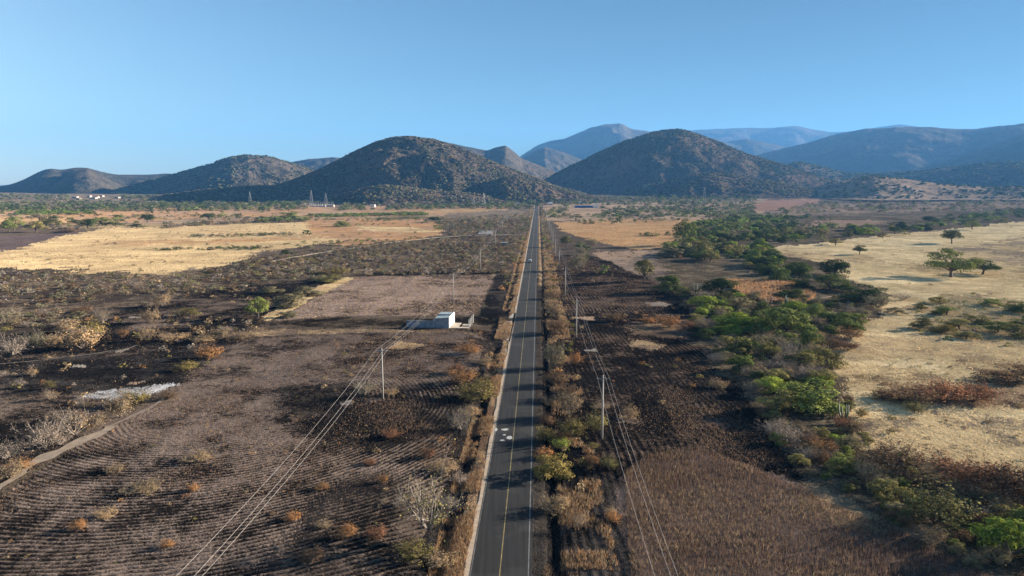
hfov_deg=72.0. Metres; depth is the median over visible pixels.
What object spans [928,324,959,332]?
green tree
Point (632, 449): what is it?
power line wire
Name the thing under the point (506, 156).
hill
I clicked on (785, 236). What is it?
green tree
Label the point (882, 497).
green tree
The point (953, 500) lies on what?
dry bush
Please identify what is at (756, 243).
green tree
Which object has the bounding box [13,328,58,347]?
dry bush
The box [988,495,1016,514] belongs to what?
dry bush
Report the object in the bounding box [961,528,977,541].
dry bush
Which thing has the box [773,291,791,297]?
green tree
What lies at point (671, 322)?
dry bush
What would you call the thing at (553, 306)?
dry bush
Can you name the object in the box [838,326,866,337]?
dry bush
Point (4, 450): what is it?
leafless shrub
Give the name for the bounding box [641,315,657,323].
dry bush
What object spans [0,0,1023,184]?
sky
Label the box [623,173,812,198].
hill
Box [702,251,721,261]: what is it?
green tree
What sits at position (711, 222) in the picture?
green tree
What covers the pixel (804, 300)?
green tree
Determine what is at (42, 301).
dry bush
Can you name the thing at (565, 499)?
dry bush
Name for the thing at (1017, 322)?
green tree
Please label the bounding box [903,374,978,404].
dry bush
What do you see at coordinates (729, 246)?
green tree
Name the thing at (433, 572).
dry bush
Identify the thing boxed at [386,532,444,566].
dry bush
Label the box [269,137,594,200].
hill
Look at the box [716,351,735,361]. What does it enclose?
green tree
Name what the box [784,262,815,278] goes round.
green tree
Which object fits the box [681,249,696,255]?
green tree
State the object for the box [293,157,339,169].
hill
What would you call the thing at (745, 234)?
green tree
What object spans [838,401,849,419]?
columnar cactus
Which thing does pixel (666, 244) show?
green tree
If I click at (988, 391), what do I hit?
dry bush
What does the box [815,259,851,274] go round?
green tree
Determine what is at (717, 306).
green tree
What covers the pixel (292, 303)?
dry bush
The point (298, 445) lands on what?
power line wire
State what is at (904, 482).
green tree
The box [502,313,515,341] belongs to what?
gravel apron
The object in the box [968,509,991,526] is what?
dry bush
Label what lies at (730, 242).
green tree
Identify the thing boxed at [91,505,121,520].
dry bush
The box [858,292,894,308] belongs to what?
dry bush
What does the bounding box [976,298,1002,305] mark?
green tree
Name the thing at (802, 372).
leafless shrub
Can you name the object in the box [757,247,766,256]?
green tree
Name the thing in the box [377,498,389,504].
leafless shrub
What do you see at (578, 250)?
dry bush
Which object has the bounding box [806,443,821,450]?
green tree
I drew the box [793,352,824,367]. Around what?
green tree
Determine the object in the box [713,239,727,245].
green tree
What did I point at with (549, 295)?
dry bush
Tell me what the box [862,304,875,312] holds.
dry bush
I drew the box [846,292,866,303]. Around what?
green tree
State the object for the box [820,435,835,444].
dry bush
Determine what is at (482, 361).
dry bush
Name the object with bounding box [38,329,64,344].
dry bush
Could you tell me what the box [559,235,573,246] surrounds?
green tree
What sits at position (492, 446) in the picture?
road edge line
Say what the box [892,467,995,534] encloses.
dry bush
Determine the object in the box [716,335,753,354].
green tree
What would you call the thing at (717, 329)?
green tree
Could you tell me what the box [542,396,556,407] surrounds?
dry bush
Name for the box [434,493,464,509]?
leafless shrub
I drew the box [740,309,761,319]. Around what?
green tree
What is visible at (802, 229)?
green tree
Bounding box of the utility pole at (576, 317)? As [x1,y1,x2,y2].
[576,299,577,336]
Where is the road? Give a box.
[469,203,537,575]
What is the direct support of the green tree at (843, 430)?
on the ground at (898, 261)
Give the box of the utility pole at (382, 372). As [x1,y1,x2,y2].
[381,348,387,398]
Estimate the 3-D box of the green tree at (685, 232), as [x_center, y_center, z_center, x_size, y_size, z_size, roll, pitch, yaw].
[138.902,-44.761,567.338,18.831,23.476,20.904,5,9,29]
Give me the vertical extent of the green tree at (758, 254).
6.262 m
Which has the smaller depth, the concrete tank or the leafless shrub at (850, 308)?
the leafless shrub at (850, 308)
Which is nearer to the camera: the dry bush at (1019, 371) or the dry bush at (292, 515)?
the dry bush at (292, 515)
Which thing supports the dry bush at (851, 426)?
on the ground at (898, 261)
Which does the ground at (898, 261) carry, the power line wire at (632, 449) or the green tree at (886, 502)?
the green tree at (886, 502)
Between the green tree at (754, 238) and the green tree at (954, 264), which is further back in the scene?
the green tree at (754, 238)
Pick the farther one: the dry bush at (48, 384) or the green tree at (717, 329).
the green tree at (717, 329)
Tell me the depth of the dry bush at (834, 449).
121.31 m
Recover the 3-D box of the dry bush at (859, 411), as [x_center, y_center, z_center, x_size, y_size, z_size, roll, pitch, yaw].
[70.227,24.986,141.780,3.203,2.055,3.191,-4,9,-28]
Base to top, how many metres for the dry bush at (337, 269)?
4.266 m
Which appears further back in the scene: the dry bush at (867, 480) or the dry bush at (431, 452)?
the dry bush at (431, 452)
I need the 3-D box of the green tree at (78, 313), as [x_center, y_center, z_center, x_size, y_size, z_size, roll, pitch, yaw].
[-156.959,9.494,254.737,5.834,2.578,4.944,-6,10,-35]
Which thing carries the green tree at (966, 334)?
on the ground at (898, 261)
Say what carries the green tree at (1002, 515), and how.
on the ground at (898, 261)
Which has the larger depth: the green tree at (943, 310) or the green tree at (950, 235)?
the green tree at (950, 235)
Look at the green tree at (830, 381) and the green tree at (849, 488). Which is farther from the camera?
the green tree at (830, 381)
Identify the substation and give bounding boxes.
[309,202,334,206]
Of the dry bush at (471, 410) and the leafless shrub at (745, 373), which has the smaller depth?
the dry bush at (471, 410)
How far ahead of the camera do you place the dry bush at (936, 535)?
91.65 m
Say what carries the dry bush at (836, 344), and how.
on the ground at (898, 261)
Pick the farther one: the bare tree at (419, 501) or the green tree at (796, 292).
the green tree at (796, 292)
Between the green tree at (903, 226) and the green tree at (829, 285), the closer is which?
the green tree at (829, 285)
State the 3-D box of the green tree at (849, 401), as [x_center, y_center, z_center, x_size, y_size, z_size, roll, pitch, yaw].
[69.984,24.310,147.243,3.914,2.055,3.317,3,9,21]
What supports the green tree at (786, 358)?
on the ground at (898, 261)
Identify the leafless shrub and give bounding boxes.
[0,332,40,357]
[0,370,8,376]
[0,435,27,459]
[6,413,67,450]
[13,377,27,386]
[20,319,38,327]
[39,389,61,399]
[48,426,82,444]
[49,404,104,434]
[94,308,113,322]
[126,278,150,286]
[182,265,200,271]
[353,378,378,395]
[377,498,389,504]
[391,492,413,506]
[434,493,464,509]
[437,468,472,486]
[441,402,478,429]
[572,507,587,527]
[693,315,715,324]
[707,351,724,362]
[710,306,728,315]
[711,337,733,348]
[738,366,754,375]
[739,378,768,394]
[742,363,763,371]
[747,288,764,294]
[754,418,819,443]
[755,416,791,435]
[761,356,779,368]
[766,353,782,361]
[768,358,796,369]
[775,336,811,362]
[792,358,819,377]
[794,445,821,460]
[805,359,826,372]
[821,445,841,457]
[822,375,846,383]
[843,303,866,312]
[846,451,885,482]
[882,460,904,471]
[889,292,914,299]
[944,542,965,556]
[963,501,996,520]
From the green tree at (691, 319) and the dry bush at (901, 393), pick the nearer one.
the dry bush at (901, 393)
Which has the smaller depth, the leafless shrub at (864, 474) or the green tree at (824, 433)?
the leafless shrub at (864, 474)
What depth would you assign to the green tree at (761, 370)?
170.86 m
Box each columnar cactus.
[691,282,700,293]
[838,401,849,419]
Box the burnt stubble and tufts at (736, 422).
[0,258,1007,575]
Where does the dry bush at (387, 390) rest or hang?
on the ground at (898, 261)
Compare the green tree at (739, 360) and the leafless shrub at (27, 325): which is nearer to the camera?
the green tree at (739, 360)
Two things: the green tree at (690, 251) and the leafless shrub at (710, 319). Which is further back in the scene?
the green tree at (690, 251)
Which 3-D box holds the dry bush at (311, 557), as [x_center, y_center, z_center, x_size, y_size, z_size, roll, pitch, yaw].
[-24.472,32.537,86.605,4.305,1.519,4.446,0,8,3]
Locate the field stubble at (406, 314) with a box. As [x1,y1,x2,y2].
[276,274,493,319]
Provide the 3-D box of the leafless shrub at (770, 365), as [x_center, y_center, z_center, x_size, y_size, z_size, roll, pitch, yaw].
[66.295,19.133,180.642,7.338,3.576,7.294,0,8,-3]
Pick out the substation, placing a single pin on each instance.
(329, 205)
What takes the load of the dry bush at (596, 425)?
on the ground at (898, 261)
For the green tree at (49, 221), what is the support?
on the ground at (898, 261)
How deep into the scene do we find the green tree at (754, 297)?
285.93 m
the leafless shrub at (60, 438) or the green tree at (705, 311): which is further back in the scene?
the green tree at (705, 311)
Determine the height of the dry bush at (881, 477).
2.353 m
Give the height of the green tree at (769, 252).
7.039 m
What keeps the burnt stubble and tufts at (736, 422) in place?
on the ground at (898, 261)
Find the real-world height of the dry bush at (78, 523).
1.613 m
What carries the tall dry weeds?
on the ground at (898, 261)
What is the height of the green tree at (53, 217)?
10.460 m
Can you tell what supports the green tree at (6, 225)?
on the ground at (898, 261)
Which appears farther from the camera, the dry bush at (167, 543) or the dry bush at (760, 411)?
the dry bush at (760, 411)
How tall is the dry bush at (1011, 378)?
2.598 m
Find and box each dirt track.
[0,345,136,363]
[0,426,115,489]
[108,397,167,425]
[271,235,466,261]
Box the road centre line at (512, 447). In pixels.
[499,217,535,575]
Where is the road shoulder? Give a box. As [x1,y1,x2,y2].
[464,207,534,575]
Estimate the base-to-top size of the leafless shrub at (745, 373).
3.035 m
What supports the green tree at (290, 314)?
on the ground at (898, 261)
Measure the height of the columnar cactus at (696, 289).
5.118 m
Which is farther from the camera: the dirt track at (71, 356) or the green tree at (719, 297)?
the green tree at (719, 297)
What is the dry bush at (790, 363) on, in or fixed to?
on the ground at (898, 261)
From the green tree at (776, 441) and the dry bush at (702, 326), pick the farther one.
the dry bush at (702, 326)
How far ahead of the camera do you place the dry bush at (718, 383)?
162.10 m
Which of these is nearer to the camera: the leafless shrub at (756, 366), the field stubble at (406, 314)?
the leafless shrub at (756, 366)
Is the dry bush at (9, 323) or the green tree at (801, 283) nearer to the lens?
the dry bush at (9, 323)
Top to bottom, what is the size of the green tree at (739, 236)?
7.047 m
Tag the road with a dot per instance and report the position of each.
(487, 556)
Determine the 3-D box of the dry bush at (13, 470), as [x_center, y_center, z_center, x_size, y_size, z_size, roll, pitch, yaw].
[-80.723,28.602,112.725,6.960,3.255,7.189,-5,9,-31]
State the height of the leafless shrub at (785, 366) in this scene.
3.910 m
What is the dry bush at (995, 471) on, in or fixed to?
on the ground at (898, 261)
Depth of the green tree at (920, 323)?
234.47 m
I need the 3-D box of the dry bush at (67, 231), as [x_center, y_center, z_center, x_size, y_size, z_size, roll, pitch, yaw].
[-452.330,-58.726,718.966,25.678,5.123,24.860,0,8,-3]
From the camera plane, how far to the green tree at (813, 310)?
247.94 m
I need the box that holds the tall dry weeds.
[624,278,992,575]
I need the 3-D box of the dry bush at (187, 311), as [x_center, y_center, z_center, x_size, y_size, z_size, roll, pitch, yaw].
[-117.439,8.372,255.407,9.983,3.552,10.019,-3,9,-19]
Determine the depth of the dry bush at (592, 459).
116.68 m
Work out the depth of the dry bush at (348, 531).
91.60 m
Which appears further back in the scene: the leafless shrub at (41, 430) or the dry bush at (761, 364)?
the dry bush at (761, 364)
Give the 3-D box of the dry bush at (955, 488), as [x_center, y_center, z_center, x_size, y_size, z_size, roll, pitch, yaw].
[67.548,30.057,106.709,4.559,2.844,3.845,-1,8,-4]
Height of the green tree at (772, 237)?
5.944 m
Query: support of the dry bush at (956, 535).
on the ground at (898, 261)
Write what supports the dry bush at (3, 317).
on the ground at (898, 261)
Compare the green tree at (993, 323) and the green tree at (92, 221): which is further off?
the green tree at (92, 221)
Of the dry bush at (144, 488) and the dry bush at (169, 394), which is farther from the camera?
the dry bush at (169, 394)
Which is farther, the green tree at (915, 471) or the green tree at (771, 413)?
the green tree at (771, 413)
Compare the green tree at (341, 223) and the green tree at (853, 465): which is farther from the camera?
the green tree at (341, 223)
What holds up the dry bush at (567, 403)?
on the ground at (898, 261)
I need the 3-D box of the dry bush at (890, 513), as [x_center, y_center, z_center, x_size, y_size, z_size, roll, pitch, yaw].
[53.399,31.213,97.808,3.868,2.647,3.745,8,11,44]
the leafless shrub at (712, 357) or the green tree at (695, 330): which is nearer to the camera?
the leafless shrub at (712, 357)
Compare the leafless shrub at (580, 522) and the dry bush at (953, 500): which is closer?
the leafless shrub at (580, 522)
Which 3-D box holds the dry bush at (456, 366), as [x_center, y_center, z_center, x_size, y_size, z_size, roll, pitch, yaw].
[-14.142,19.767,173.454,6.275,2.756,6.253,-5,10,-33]
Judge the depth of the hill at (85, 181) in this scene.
3009.96 m
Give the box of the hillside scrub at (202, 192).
[110,128,1023,205]
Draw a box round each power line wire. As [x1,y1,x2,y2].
[185,258,472,566]
[194,218,505,575]
[204,233,495,573]
[547,217,654,575]
[553,229,677,574]
[557,244,670,575]
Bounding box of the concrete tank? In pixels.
[477,231,492,234]
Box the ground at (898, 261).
[0,185,1023,575]
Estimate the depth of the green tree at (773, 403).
143.05 m
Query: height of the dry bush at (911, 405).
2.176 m
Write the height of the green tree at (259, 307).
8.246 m
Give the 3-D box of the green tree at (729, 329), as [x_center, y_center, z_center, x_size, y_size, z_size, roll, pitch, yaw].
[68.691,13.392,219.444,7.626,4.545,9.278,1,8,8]
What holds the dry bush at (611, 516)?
on the ground at (898, 261)
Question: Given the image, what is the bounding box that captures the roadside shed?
[433,312,454,327]
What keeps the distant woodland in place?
on the ground at (898, 261)
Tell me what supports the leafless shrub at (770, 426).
on the ground at (898, 261)
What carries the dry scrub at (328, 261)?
on the ground at (898, 261)
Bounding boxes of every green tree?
[0,221,17,231]
[1,216,26,230]
[23,221,48,231]
[30,213,48,219]
[37,218,60,226]
[48,215,63,219]
[69,311,86,317]
[76,218,98,227]
[93,217,114,225]
[128,224,148,226]
[138,214,155,222]
[201,213,214,219]
[244,296,269,317]
[257,286,285,293]
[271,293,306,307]
[275,310,297,318]
[278,211,300,216]
[279,250,293,253]
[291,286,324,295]
[311,274,344,282]
[333,221,351,226]
[427,217,439,221]
[532,452,574,480]
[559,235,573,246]
[633,259,654,281]
[651,275,682,292]
[655,247,684,257]
[660,241,675,247]
[671,218,696,243]
[674,287,690,296]
[681,237,695,242]
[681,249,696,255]
[683,253,700,260]
[686,295,733,312]
[686,313,703,322]
[687,240,720,253]
[688,323,700,332]
[693,329,715,340]
[695,249,719,259]
[695,307,710,316]
[696,236,709,242]
[699,277,740,292]
[701,231,715,236]
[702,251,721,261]
[705,221,716,226]
[706,235,716,240]
[708,326,725,335]
[710,230,723,234]
[710,305,730,314]
[712,312,764,330]
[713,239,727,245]
[713,296,726,302]
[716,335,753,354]
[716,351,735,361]
[717,245,735,252]
[721,291,740,301]
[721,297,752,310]
[721,324,744,337]
[723,224,734,229]
[723,233,733,239]
[724,241,737,244]
[725,355,754,371]
[730,235,747,242]
[730,248,743,255]
[731,292,745,296]
[731,365,744,373]
[732,244,747,251]
[735,340,760,351]
[739,232,753,238]
[740,251,753,257]
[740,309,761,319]
[741,326,758,335]
[742,262,754,268]
[742,353,753,360]
[745,256,761,263]
[745,293,760,301]
[747,252,764,256]
[748,237,764,242]
[748,242,764,247]
[748,367,769,378]
[749,249,764,255]
[749,371,765,378]
[750,256,776,265]
[751,263,766,271]
[751,301,772,310]
[752,299,773,306]
[752,307,819,334]
[753,376,788,393]
[754,239,767,243]
[755,342,781,358]
[755,388,801,411]
[756,265,780,274]
[756,337,774,348]
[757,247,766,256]
[760,265,785,273]
[760,349,782,357]
[761,368,788,385]
[762,409,780,422]
[763,248,781,256]
[766,235,780,240]
[766,267,791,280]
[768,432,787,445]
[769,256,783,263]
[770,368,796,380]
[772,254,787,262]
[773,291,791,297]
[774,238,786,243]
[775,377,849,415]
[776,332,798,344]
[779,234,788,238]
[780,227,794,233]
[780,300,807,312]
[780,355,801,364]
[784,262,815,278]
[785,277,815,289]
[786,289,808,297]
[787,295,799,299]
[787,453,810,465]
[789,234,804,240]
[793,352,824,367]
[794,227,811,232]
[794,330,823,349]
[796,377,826,390]
[798,297,812,305]
[800,303,830,318]
[800,319,814,325]
[803,338,831,347]
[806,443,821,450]
[808,368,836,380]
[810,375,835,387]
[810,426,830,438]
[813,273,853,290]
[813,347,848,369]
[814,228,828,233]
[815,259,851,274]
[817,312,866,330]
[819,325,841,335]
[824,302,837,308]
[824,452,855,473]
[826,461,852,476]
[827,295,840,302]
[828,395,839,401]
[829,238,843,245]
[829,433,847,445]
[832,302,844,309]
[835,427,854,436]
[836,445,854,454]
[837,283,888,300]
[838,399,856,408]
[840,231,854,236]
[842,483,859,492]
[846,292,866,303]
[848,459,872,473]
[851,309,870,317]
[851,313,868,323]
[853,245,867,253]
[855,227,872,234]
[855,432,874,442]
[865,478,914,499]
[873,493,899,508]
[875,233,890,237]
[879,469,894,479]
[881,501,902,512]
[884,501,917,516]
[885,226,901,233]
[885,307,907,313]
[886,508,918,525]
[895,225,911,229]
[895,477,911,488]
[900,467,918,478]
[903,496,928,508]
[907,316,934,328]
[913,304,927,308]
[916,224,932,229]
[921,216,935,220]
[923,248,985,276]
[927,297,948,302]
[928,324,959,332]
[930,305,956,314]
[940,230,964,243]
[940,318,983,328]
[951,331,982,338]
[954,518,970,529]
[958,515,975,528]
[961,554,985,568]
[963,221,981,228]
[963,315,992,324]
[967,516,1023,562]
[973,260,1001,273]
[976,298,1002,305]
[981,321,1008,331]
[982,503,1023,538]
[995,323,1023,338]
[1002,301,1023,312]
[1005,507,1023,529]
[1008,315,1023,326]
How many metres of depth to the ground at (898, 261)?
160.45 m
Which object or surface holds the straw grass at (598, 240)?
on the ground at (898, 261)
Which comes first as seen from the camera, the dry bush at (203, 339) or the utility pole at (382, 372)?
the utility pole at (382, 372)
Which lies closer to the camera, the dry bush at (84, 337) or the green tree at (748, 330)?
the dry bush at (84, 337)
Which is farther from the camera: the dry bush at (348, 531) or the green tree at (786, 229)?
the green tree at (786, 229)
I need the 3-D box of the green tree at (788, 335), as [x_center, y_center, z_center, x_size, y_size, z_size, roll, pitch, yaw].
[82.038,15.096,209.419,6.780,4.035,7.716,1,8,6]
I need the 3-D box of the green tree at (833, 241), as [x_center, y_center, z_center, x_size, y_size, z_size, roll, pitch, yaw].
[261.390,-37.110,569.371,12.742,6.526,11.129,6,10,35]
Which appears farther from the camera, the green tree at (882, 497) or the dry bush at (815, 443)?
the dry bush at (815, 443)
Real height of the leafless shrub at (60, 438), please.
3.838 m
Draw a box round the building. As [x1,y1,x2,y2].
[575,205,592,207]
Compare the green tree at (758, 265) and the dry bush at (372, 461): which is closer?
the dry bush at (372, 461)
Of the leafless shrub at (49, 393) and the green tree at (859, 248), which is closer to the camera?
the leafless shrub at (49, 393)
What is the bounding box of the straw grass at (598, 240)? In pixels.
[0,220,1023,467]
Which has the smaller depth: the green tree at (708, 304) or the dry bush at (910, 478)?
the dry bush at (910, 478)
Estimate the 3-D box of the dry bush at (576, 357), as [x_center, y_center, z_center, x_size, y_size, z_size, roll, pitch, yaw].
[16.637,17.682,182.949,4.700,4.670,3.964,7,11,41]
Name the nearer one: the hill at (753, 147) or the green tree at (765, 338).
the green tree at (765, 338)
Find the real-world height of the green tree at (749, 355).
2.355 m
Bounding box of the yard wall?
[406,320,435,327]
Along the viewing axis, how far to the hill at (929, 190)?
2031.41 m
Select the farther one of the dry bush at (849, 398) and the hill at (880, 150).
the hill at (880, 150)
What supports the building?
on the ground at (898, 261)
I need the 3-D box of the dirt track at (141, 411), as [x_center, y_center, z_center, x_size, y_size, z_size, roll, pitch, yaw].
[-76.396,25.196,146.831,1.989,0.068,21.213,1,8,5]
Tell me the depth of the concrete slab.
234.25 m
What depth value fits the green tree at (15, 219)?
748.72 m
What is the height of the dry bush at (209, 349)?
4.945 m
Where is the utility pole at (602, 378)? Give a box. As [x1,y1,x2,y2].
[597,375,609,438]
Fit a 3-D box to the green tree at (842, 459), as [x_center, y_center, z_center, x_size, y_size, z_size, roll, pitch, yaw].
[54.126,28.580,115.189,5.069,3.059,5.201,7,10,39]
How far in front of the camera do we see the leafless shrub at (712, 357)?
186.71 m
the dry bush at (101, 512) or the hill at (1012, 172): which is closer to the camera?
the dry bush at (101, 512)
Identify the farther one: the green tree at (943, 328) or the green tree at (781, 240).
the green tree at (781, 240)
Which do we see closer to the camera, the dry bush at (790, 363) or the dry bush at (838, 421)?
the dry bush at (838, 421)
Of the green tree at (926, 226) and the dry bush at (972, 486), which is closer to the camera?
the dry bush at (972, 486)
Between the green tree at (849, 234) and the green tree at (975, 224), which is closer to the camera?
the green tree at (849, 234)
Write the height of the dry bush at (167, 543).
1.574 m
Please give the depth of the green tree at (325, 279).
345.94 m
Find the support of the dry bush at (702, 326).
on the ground at (898, 261)
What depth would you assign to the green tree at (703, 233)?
641.23 m
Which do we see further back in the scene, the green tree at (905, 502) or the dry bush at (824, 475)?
the dry bush at (824, 475)
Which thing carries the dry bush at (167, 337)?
on the ground at (898, 261)
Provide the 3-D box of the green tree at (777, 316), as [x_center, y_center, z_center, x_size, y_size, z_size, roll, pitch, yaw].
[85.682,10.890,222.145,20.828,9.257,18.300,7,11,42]
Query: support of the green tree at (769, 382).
on the ground at (898, 261)
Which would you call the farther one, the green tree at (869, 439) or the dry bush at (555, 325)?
the dry bush at (555, 325)
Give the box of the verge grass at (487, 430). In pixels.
[427,234,619,575]
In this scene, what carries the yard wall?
on the ground at (898, 261)
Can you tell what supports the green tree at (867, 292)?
on the ground at (898, 261)
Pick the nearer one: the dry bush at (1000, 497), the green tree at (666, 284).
the dry bush at (1000, 497)
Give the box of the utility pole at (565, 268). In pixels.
[563,267,567,294]
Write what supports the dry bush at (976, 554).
on the ground at (898, 261)
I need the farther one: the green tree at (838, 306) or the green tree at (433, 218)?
the green tree at (433, 218)
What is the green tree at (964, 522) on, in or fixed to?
on the ground at (898, 261)
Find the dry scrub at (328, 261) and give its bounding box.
[0,193,1023,575]
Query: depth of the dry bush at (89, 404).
148.01 m
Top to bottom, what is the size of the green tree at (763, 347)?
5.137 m
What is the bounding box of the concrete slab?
[450,323,469,328]
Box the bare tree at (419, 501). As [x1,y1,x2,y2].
[396,439,477,531]
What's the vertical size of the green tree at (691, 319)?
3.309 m
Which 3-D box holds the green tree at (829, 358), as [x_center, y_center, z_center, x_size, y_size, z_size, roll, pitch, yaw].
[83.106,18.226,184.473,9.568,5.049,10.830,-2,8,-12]
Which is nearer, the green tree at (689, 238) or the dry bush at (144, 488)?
the dry bush at (144, 488)
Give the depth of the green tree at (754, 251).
469.45 m
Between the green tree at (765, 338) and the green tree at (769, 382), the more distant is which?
the green tree at (765, 338)
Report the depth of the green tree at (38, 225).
723.95 m
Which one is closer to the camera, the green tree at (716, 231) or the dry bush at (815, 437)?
the dry bush at (815, 437)
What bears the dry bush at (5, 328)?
on the ground at (898, 261)
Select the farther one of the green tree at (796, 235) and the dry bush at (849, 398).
the green tree at (796, 235)
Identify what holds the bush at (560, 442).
on the ground at (898, 261)
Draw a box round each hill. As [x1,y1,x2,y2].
[0,168,168,192]
[46,169,121,193]
[99,155,313,193]
[115,186,294,200]
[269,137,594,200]
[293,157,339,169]
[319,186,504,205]
[443,141,554,179]
[471,177,610,203]
[520,123,741,159]
[522,147,580,171]
[548,129,831,194]
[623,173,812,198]
[688,124,916,146]
[726,139,785,155]
[756,123,1023,172]
[790,162,1023,186]
[813,176,1023,199]
[926,134,1023,169]
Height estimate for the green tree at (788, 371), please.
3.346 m
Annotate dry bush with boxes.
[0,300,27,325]
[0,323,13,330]
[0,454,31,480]
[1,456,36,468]
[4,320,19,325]
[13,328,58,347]
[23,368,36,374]
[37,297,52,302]
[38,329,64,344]
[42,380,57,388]
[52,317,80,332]
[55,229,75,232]
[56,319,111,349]
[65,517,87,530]
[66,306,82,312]
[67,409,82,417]
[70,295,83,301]
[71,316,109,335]
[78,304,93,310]
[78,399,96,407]
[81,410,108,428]
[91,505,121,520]
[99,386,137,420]
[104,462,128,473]
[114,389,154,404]
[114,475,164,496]
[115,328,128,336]
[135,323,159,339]
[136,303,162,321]
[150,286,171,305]
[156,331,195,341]
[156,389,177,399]
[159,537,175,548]
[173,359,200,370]
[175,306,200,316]
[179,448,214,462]
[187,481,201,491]
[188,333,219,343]
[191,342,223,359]
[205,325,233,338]
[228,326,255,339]
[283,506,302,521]
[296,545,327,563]
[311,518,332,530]
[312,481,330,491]
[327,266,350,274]
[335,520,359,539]
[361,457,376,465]
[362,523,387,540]
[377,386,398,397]
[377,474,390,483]
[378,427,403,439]
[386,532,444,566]
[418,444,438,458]
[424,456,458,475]
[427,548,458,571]
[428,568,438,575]
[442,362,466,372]
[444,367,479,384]
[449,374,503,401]
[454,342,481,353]
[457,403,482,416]
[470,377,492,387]
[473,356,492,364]
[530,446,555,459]
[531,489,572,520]
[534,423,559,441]
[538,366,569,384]
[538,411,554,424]
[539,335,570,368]
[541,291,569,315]
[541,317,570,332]
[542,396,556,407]
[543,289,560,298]
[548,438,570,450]
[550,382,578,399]
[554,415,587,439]
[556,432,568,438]
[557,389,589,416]
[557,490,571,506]
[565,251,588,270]
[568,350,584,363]
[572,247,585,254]
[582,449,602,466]
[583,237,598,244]
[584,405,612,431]
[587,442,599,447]
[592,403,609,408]
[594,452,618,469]
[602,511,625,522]
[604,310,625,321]
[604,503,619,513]
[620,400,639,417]
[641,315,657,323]
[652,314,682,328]
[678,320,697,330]
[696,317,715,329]
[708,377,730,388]
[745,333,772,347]
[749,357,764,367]
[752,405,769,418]
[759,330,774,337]
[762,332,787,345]
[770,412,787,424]
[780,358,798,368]
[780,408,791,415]
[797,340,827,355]
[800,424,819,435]
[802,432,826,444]
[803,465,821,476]
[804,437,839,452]
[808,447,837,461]
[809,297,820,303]
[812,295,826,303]
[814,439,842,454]
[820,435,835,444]
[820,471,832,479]
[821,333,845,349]
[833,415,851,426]
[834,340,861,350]
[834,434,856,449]
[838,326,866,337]
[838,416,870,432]
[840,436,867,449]
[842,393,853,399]
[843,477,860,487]
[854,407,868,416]
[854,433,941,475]
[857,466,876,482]
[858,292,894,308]
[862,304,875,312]
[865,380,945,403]
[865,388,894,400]
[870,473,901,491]
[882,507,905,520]
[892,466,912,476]
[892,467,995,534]
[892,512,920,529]
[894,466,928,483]
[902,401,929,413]
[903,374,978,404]
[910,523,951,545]
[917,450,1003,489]
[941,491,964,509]
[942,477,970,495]
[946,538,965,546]
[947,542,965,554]
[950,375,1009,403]
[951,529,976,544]
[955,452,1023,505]
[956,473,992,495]
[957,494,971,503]
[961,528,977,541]
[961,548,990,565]
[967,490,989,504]
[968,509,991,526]
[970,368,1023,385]
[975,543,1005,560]
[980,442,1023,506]
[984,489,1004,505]
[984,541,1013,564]
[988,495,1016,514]
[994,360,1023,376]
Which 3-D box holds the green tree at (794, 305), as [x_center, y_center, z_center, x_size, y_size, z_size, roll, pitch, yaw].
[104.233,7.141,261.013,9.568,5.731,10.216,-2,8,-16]
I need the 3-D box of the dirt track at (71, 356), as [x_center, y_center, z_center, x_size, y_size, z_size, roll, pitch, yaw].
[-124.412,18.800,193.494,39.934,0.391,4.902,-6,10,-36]
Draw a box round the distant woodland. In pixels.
[0,193,1023,406]
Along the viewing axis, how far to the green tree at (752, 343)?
195.85 m
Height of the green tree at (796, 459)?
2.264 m
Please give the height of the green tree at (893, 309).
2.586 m
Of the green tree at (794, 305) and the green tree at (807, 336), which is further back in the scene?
the green tree at (794, 305)
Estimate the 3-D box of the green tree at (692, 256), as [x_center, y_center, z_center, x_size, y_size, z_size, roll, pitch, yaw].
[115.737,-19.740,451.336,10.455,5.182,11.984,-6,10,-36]
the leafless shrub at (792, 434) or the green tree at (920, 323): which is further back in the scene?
the green tree at (920, 323)
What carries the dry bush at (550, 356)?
on the ground at (898, 261)
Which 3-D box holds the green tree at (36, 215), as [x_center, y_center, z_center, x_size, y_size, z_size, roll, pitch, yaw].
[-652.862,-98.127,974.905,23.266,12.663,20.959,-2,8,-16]
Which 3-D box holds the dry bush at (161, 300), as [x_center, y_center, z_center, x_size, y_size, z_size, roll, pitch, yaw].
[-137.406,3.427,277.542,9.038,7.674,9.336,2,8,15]
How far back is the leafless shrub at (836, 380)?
165.28 m
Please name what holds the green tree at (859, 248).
on the ground at (898, 261)
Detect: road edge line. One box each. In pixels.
[470,209,534,575]
[528,224,537,575]
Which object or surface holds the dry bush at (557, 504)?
on the ground at (898, 261)
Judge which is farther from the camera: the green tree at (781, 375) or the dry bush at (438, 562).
the green tree at (781, 375)
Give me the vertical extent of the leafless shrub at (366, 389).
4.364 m
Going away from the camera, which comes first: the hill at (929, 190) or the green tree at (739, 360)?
the green tree at (739, 360)
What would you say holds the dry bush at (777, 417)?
on the ground at (898, 261)
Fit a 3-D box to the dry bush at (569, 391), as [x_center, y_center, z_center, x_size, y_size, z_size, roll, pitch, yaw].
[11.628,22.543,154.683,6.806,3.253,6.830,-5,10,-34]
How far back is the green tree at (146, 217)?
921.05 m

